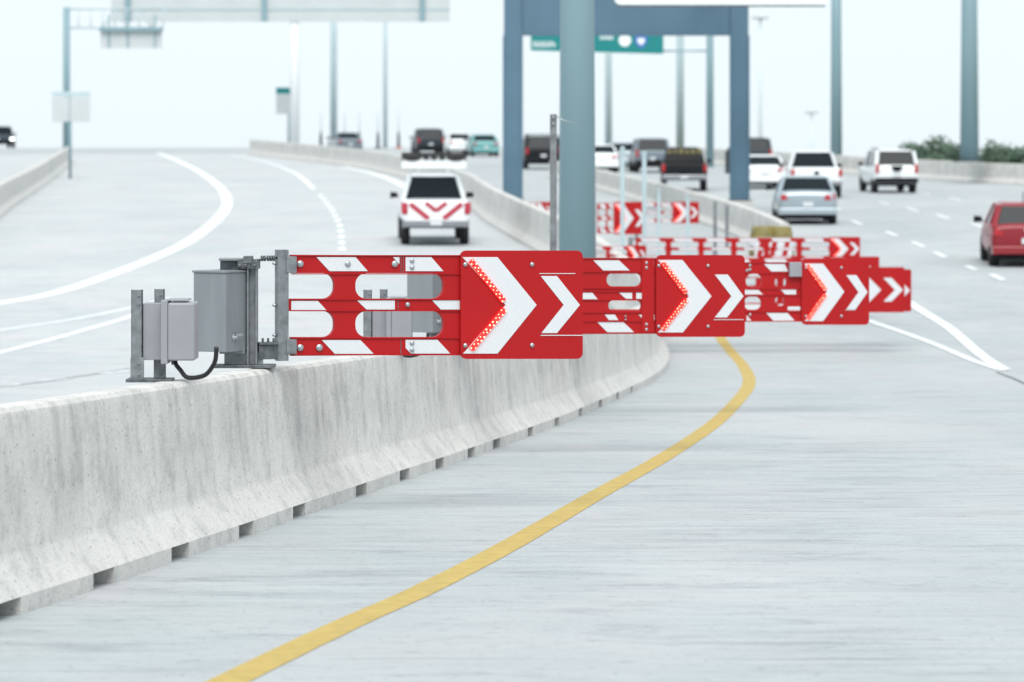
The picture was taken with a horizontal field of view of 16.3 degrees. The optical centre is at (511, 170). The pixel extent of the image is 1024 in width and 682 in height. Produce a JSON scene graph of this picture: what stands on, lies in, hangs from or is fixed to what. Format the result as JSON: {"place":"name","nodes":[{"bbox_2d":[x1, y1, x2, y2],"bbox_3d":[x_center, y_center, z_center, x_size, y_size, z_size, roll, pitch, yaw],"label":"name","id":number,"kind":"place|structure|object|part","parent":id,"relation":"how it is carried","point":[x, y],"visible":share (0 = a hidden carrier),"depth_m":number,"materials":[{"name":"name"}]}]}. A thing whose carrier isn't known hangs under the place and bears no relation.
{"place":"outdoors","nodes":[
{"label":"outdoors","id":0,"kind":"place"},
{"bbox_2d":[0,154,609,403],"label":"ramp road","id":1,"kind":"structure","parent":0,"point":[97,215],"depth_m":98.47,"materials":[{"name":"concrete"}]},
{"bbox_2d":[0,146,72,217],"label":"concrete barrier","id":2,"kind":"object","parent":1,"relation":"on","point":[18,188],"visible":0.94,"depth_m":150.82,"materials":[{"name":"grey concrete"}]},
{"bbox_2d":[52,92,89,178],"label":"traffic sign","id":3,"kind":"object","parent":1,"relation":"on","point":[70,109],"visible":0.98,"depth_m":176.61,"materials":[{"name":"metal"}]},
{"bbox_2d":[0,139,668,613],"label":"concrete barrier","id":4,"kind":"object","parent":1,"relation":"on","point":[112,485],"visible":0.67,"depth_m":24.73,"materials":[{"name":"grey concrete"}]},
{"bbox_2d":[126,289,218,381],"bbox_3d":[-2.160,1.055,22.905,0.596,0.589,0.319,0,0,0],"label":"control box","id":5,"kind":"object","parent":4,"relation":"on","point":[164,331],"visible":1,"depth_m":22.82,"materials":[{"name":"metal"}]},
{"bbox_2d":[192,249,582,367],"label":"swing gate","id":6,"kind":"structure","parent":4,"relation":"on","point":[505,304],"depth_m":25.83,"materials":[{"name":"metal"}]},
{"bbox_2d":[363,289,429,357],"bbox_3d":[-0.992,1.305,30.405,0.596,0.589,0.319,0,0,0],"label":"control box","id":7,"kind":"object","parent":4,"relation":"on","point":[387,323],"visible":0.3,"depth_m":30.33,"materials":[{"name":"metal"}]},
{"bbox_2d":[530,202,549,210],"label":"swing gate","id":8,"kind":"structure","parent":4,"relation":"attached to","point":[545,205],"depth_m":104.01,"materials":[{"name":"metal"}]},
{"bbox_2d":[550,114,578,249],"bbox_3d":[0.596,0.571,42.400,0.390,2.474,0.178,0,0,0],"label":"steel post","id":9,"kind":"object","parent":4,"relation":"on","point":[553,181],"visible":0.72,"depth_m":42.36,"materials":[{"name":"silver metal"}]},
{"bbox_2d":[407,255,744,336],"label":"swing gate","id":10,"kind":"structure","parent":4,"relation":"on","point":[689,295],"depth_m":33.52,"materials":[{"name":"metal"}]},
{"bbox_2d":[596,245,645,257],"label":"swing gate","id":11,"kind":"structure","parent":4,"relation":"attached to","point":[635,251],"depth_m":75.03,"materials":[{"name":"metal"}]},
{"bbox_2d":[610,259,868,324],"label":"swing gate","id":12,"kind":"structure","parent":4,"relation":"attached to","point":[826,291],"depth_m":41.95,"materials":[{"name":"metal"}]},
{"bbox_2d":[745,267,904,311],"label":"swing gate","id":13,"kind":"structure","parent":4,"relation":"attached to","point":[886,289],"depth_m":62.25,"materials":[{"name":"metal"}]},
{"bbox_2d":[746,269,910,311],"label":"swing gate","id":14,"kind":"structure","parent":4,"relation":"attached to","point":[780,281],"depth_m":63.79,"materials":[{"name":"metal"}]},
{"bbox_2d":[337,247,345,250],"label":"pavement marker","id":15,"kind":"object","parent":1,"relation":"on","point":[341,249],"visible":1,"depth_m":94.08,"materials":[{"name":"white paint"}]},
{"bbox_2d":[390,153,473,243],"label":"work truck","id":16,"kind":"object","parent":1,"relation":"on","point":[432,200],"visible":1,"depth_m":98.14,"materials":[{"name":"white paint"}]},
{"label":"window glass","id":17,"kind":"part","parent":16,"relation":"part of","materials":[{"name":"black glass"}]},
{"bbox_2d":[0,368,1023,386],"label":"pavement joint","id":18,"kind":"object","parent":1,"relation":"on","point":[129,368],"visible":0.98,"depth_m":53.57,"materials":[{"name":"grey concrete"}]},
{"bbox_2d":[559,0,595,257],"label":"light pole","id":19,"kind":"object","parent":1,"relation":"on","point":[577,208],"visible":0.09,"depth_m":59.75,"materials":[{"name":"metal"}]},
{"bbox_2d":[0,148,1023,681],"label":"road","id":20,"kind":"structure","parent":0,"point":[834,504],"depth_m":23.44,"materials":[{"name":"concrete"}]},
{"bbox_2d":[0,126,15,147],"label":"suv","id":21,"kind":"object","parent":20,"relation":"on","point":[7,136],"visible":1,"depth_m":301.40,"materials":[{"name":"grey paint"}]},
{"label":"window glass","id":22,"kind":"part","parent":21,"relation":"part of","materials":[{"name":"black glass"}]},
{"bbox_2d":[63,7,162,148],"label":"cantilever sign","id":23,"kind":"object","parent":20,"relation":"on","point":[126,36],"visible":0.95,"depth_m":261.84,"materials":[{"name":"metal"}]},
{"bbox_2d":[111,0,449,142],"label":"overhead sign","id":24,"kind":"object","parent":20,"relation":"on","point":[294,12],"visible":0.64,"depth_m":284.95,"materials":[{"name":"white metal"}]},
{"bbox_2d":[276,88,289,141],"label":"traffic sign","id":25,"kind":"object","parent":20,"relation":"on","point":[282,100],"visible":0.57,"depth_m":291.98,"materials":[{"name":"white metal"}]},
{"bbox_2d":[319,111,321,144],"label":"channelizer post","id":26,"kind":"object","parent":20,"relation":"on","point":[320,140],"visible":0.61,"depth_m":295.94,"materials":[{"name":"grey plastic"}]},
{"bbox_2d":[330,22,336,137],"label":"light pole","id":27,"kind":"object","parent":20,"relation":"on","point":[333,92],"visible":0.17,"depth_m":299.77,"materials":[{"name":"metal"}]},
{"bbox_2d":[327,132,362,148],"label":"sedan","id":28,"kind":"object","parent":20,"relation":"on","point":[353,140],"visible":0.73,"depth_m":255.82,"materials":[{"name":"blue paint"}]},
{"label":"window glass","id":29,"kind":"part","parent":28,"relation":"part of","materials":[{"name":"black glass"}]},
{"bbox_2d":[358,111,360,137],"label":"channelizer post","id":30,"kind":"object","parent":20,"relation":"on","point":[359,125],"visible":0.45,"depth_m":295.99,"materials":[{"name":"grey plastic"}]},
{"bbox_2d":[374,131,381,147],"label":"channelizer post","id":31,"kind":"object","parent":20,"relation":"on","point":[378,142],"visible":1,"depth_m":295.91,"materials":[{"name":"grey plastic"}]},
{"bbox_2d":[383,22,387,147],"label":"light pole","id":32,"kind":"object","parent":20,"relation":"on","point":[385,142],"visible":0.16,"depth_m":329.85,"materials":[{"name":"metal"}]},
{"bbox_2d":[395,111,401,147],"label":"channelizer post","id":33,"kind":"object","parent":20,"relation":"on","point":[398,140],"visible":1,"depth_m":295.91,"materials":[{"name":"grey plastic"}]},
{"bbox_2d":[409,128,443,152],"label":"suv","id":34,"kind":"object","parent":20,"relation":"on","point":[427,139],"visible":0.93,"depth_m":245.46,"materials":[{"name":"grey paint"}]},
{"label":"window glass","id":35,"kind":"part","parent":34,"relation":"part of","materials":[{"name":"black glass"}]},
{"bbox_2d":[443,133,469,152],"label":"sedan","id":36,"kind":"object","parent":20,"relation":"on","point":[454,142],"visible":0.46,"depth_m":251.38,"materials":[{"name":"white paint"}]},
{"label":"window glass","id":37,"kind":"part","parent":36,"relation":"part of","materials":[{"name":"black glass"}]},
{"bbox_2d":[206,337,755,681],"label":"yellow edge line","id":38,"kind":"object","parent":20,"relation":"on","point":[259,665],"visible":0.94,"depth_m":21.57,"materials":[{"name":"paint"}]},
{"bbox_2d":[464,134,499,155],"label":"sedan","id":39,"kind":"object","parent":20,"relation":"on","point":[482,144],"visible":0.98,"depth_m":240.10,"materials":[{"name":"teal paint"}]},
{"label":"window glass","id":40,"kind":"part","parent":39,"relation":"part of","materials":[{"name":"black glass"}]},
{"bbox_2d":[0,153,1009,385],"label":"white lane markings","id":41,"kind":"object","parent":20,"relation":"on","point":[220,215],"visible":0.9,"depth_m":80.94,"materials":[{"name":"paint"}]},
{"bbox_2d":[523,134,558,168],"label":"suv","id":42,"kind":"object","parent":20,"relation":"on","point":[536,149],"visible":0.43,"depth_m":198.47,"materials":[{"name":"black paint"}]},
{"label":"window glass","id":43,"kind":"part","parent":42,"relation":"part of","materials":[{"name":"black glass"}]},
{"bbox_2d":[595,144,618,171],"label":"sedan","id":44,"kind":"object","parent":20,"relation":"on","point":[606,156],"visible":0.52,"depth_m":189.72,"materials":[{"name":"white paint"}]},
{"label":"window glass","id":45,"kind":"part","parent":44,"relation":"part of","materials":[{"name":"black glass"}]},
{"bbox_2d":[605,53,611,143],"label":"light pole","id":46,"kind":"object","parent":20,"relation":"on","point":[608,98],"visible":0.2,"depth_m":289.78,"materials":[{"name":"metal"}]},
{"bbox_2d":[597,202,641,233],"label":"swing gate","id":47,"kind":"structure","parent":20,"relation":"on","point":[633,217],"depth_m":92.02,"materials":[{"name":"metal"}]},
{"bbox_2d":[620,146,624,253],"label":"steel post","id":48,"kind":"object","parent":20,"relation":"on","point":[622,195],"visible":0.62,"depth_m":75.95,"materials":[{"name":"silver metal"}]},
{"bbox_2d":[503,0,753,208],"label":"overhead gantry","id":49,"kind":"object","parent":20,"relation":"on","point":[522,18],"visible":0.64,"depth_m":123.66,"materials":[{"name":"metal"}]},
{"bbox_2d":[530,36,663,54],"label":"guide sign","id":50,"kind":"object","parent":49,"relation":"attached to","point":[650,45],"visible":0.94,"depth_m":204.57,"materials":[{"name":"teal metal"}]},
{"bbox_2d":[615,0,826,6],"bbox_3d":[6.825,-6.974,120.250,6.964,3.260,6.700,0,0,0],"label":"overhead sign","id":51,"kind":"object","parent":49,"relation":"attached to","point":[720,3],"visible":1,"depth_m":116.94,"materials":[{"name":"white metal"}]},
{"bbox_2d":[642,152,645,245],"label":"steel post","id":52,"kind":"object","parent":20,"relation":"on","point":[643,195],"visible":0.62,"depth_m":79.95,"materials":[{"name":"silver metal"}]},
{"bbox_2d":[626,138,668,172],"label":"suv","id":53,"kind":"object","parent":20,"relation":"on","point":[653,148],"visible":0.67,"depth_m":189.83,"materials":[{"name":"blue paint"}]},
{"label":"window glass","id":54,"kind":"part","parent":53,"relation":"part of","materials":[{"name":"black glass"}]},
{"bbox_2d":[657,189,660,255],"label":"steel post","id":55,"kind":"object","parent":20,"relation":"on","point":[658,217],"visible":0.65,"depth_m":87.96,"materials":[{"name":"silver metal"}]},
{"bbox_2d":[633,202,698,239],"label":"swing gate","id":56,"kind":"structure","parent":20,"relation":"on","point":[678,212],"depth_m":100.03,"materials":[{"name":"metal"}]},
{"bbox_2d":[546,161,795,255],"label":"concrete barrier","id":57,"kind":"object","parent":20,"relation":"on","point":[743,219],"visible":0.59,"depth_m":113.73,"materials":[{"name":"grey concrete"}]},
{"bbox_2d":[655,147,710,190],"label":"pickup truck","id":58,"kind":"object","parent":20,"relation":"on","point":[683,163],"visible":0.97,"depth_m":153.49,"materials":[{"name":"black paint"}]},
{"bbox_2d":[686,194,689,254],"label":"steel post","id":59,"kind":"object","parent":20,"relation":"on","point":[687,220],"visible":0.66,"depth_m":89.96,"materials":[{"name":"silver metal"}]},
{"bbox_2d":[663,36,713,166],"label":"overhead gantry","id":60,"kind":"object","parent":20,"relation":"on","point":[709,50],"visible":0.3,"depth_m":204.84,"materials":[{"name":"grey metal"}]},
{"bbox_2d":[711,201,718,254],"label":"steel post","id":61,"kind":"object","parent":20,"relation":"on","point":[714,223],"visible":1,"depth_m":91.96,"materials":[{"name":"silver metal"}]},
{"bbox_2d":[725,204,728,246],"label":"steel post","id":62,"kind":"object","parent":20,"relation":"on","point":[726,223],"visible":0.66,"depth_m":94.95,"materials":[{"name":"silver metal"}]},
{"bbox_2d":[728,137,771,154],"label":"suv","id":63,"kind":"object","parent":20,"relation":"on","point":[760,145],"visible":0.2,"depth_m":191.91,"materials":[{"name":"grey paint"}]},
{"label":"window glass","id":64,"kind":"part","parent":63,"relation":"part of","materials":[{"name":"black glass"}]},
{"bbox_2d":[639,256,878,286],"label":"swing gate","id":65,"kind":"structure","parent":20,"relation":"on","point":[873,261],"depth_m":71.22,"materials":[{"name":"metal"}]},
{"bbox_2d":[750,155,785,186],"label":"sedan","id":66,"kind":"object","parent":20,"relation":"on","point":[766,170],"visible":0.34,"depth_m":157.76,"materials":[{"name":"white paint"}]},
{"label":"window glass","id":67,"kind":"part","parent":66,"relation":"part of","materials":[{"name":"black"}]},
{"bbox_2d":[748,226,794,255],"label":"crash cushion","id":68,"kind":"object","parent":20,"relation":"on","point":[771,231],"visible":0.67,"depth_m":85.76,"materials":[{"name":"yellow plastic"}]},
{"bbox_2d":[766,175,839,223],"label":"sedan","id":69,"kind":"object","parent":20,"relation":"on","point":[804,196],"visible":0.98,"depth_m":110.19,"materials":[{"name":"silver metal"}]},
{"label":"window glass","id":70,"kind":"part","parent":69,"relation":"part of","materials":[{"name":"black glass"}]},
{"bbox_2d":[779,150,842,197],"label":"suv","id":71,"kind":"object","parent":20,"relation":"on","point":[812,162],"visible":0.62,"depth_m":144.37,"materials":[{"name":"white paint"}]},
{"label":"window glass","id":72,"kind":"part","parent":71,"relation":"part of","materials":[{"name":"black glass"}]},
{"bbox_2d":[831,0,841,154],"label":"light pole","id":73,"kind":"object","parent":20,"relation":"on","point":[836,101],"visible":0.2,"depth_m":189.76,"materials":[{"name":"metal"}]},
{"bbox_2d":[669,146,1023,184],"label":"concrete barrier","id":74,"kind":"object","parent":20,"relation":"on","point":[991,173],"visible":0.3,"depth_m":171.97,"materials":[{"name":"grey concrete"}]},
{"bbox_2d":[953,0,985,161],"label":"light pole","id":75,"kind":"object","parent":74,"relation":"on","point":[969,137],"visible":1,"depth_m":167.65,"materials":[{"name":"metal"}]},
{"bbox_2d":[858,148,918,192],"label":"suv","id":76,"kind":"object","parent":20,"relation":"on","point":[898,168],"visible":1,"depth_m":150.79,"materials":[{"name":"white paint"}]},
{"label":"window glass","id":77,"kind":"part","parent":76,"relation":"part of","materials":[{"name":"black glass"}]},
{"bbox_2d":[973,192,1023,265],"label":"hatchback","id":78,"kind":"object","parent":20,"relation":"on","point":[1002,234],"visible":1,"depth_m":86.54,"materials":[{"name":"red paint"}]},
{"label":"window glass","id":79,"kind":"part","parent":78,"relation":"part of","materials":[{"name":"black glass"}]},
{"bbox_2d":[0,0,1023,156],"label":"sky","id":80,"kind":"structure","parent":0,"point":[208,84],"materials":[{"name":"white"}]},
{"bbox_2d":[609,142,640,168],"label":"sedan","id":81,"kind":"object","parent":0,"point":[617,145],"visible":0.15,"depth_m":199.32,"materials":[{"name":"silver metal"}]},
{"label":"window glass","id":82,"kind":"part","parent":81,"relation":"part of","materials":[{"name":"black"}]},
{"bbox_2d":[628,237,859,257],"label":"swing gate","id":83,"kind":"structure","parent":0,"point":[844,246],"depth_m":79.16,"materials":[{"name":"metal"}]},
{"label":"embankment","id":84,"kind":"structure","parent":0,"visible":0},
{"bbox_2d":[676,36,683,146],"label":"light pole","id":85,"kind":"object","parent":84,"relation":"on","point":[680,99],"visible":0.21,"depth_m":239.79,"materials":[{"name":"metal"}]},
{"label":"ground","id":86,"kind":"structure","parent":0,"visible":0},
{"bbox_2d":[752,15,768,136],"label":"mast light","id":87,"kind":"object","parent":86,"relation":"on","point":[760,79],"visible":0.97,"depth_m":619.77,"materials":[{"name":"white paint"}]},
{"bbox_2d":[805,110,817,149],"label":"mast light","id":88,"kind":"object","parent":86,"relation":"on","point":[811,129],"visible":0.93,"depth_m":759.81,"materials":[{"name":"white paint"}]},
{"bbox_2d":[898,140,927,153],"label":"tree","id":89,"kind":"object","parent":86,"relation":"on","point":[907,145],"visible":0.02,"depth_m":239.76,"materials":[{"name":"green plant"}]},
{"bbox_2d":[907,134,959,159],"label":"tree","id":90,"kind":"object","parent":86,"relation":"on","point":[933,143],"visible":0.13,"depth_m":224.74,"materials":[{"name":"green plant"}]},
{"bbox_2d":[927,143,959,160],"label":"tree","id":91,"kind":"object","parent":86,"relation":"on","point":[953,154],"visible":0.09,"depth_m":217.82,"materials":[{"name":"green plant"}]},
{"bbox_2d":[979,139,1010,163],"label":"tree","id":92,"kind":"object","parent":86,"relation":"on","point":[986,155],"visible":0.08,"depth_m":222.08,"materials":[{"name":"green plant"}]},
{"bbox_2d":[979,140,1023,162],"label":"tree","id":93,"kind":"object","parent":86,"relation":"on","point":[1020,149],"visible":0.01,"depth_m":229.58,"materials":[{"name":"green plant"}]},
{"bbox_2d":[998,145,1023,163],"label":"tree","id":94,"kind":"object","parent":86,"relation":"on","point":[1017,156],"visible":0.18,"depth_m":225.76,"materials":[{"name":"green plant"}]}
]}

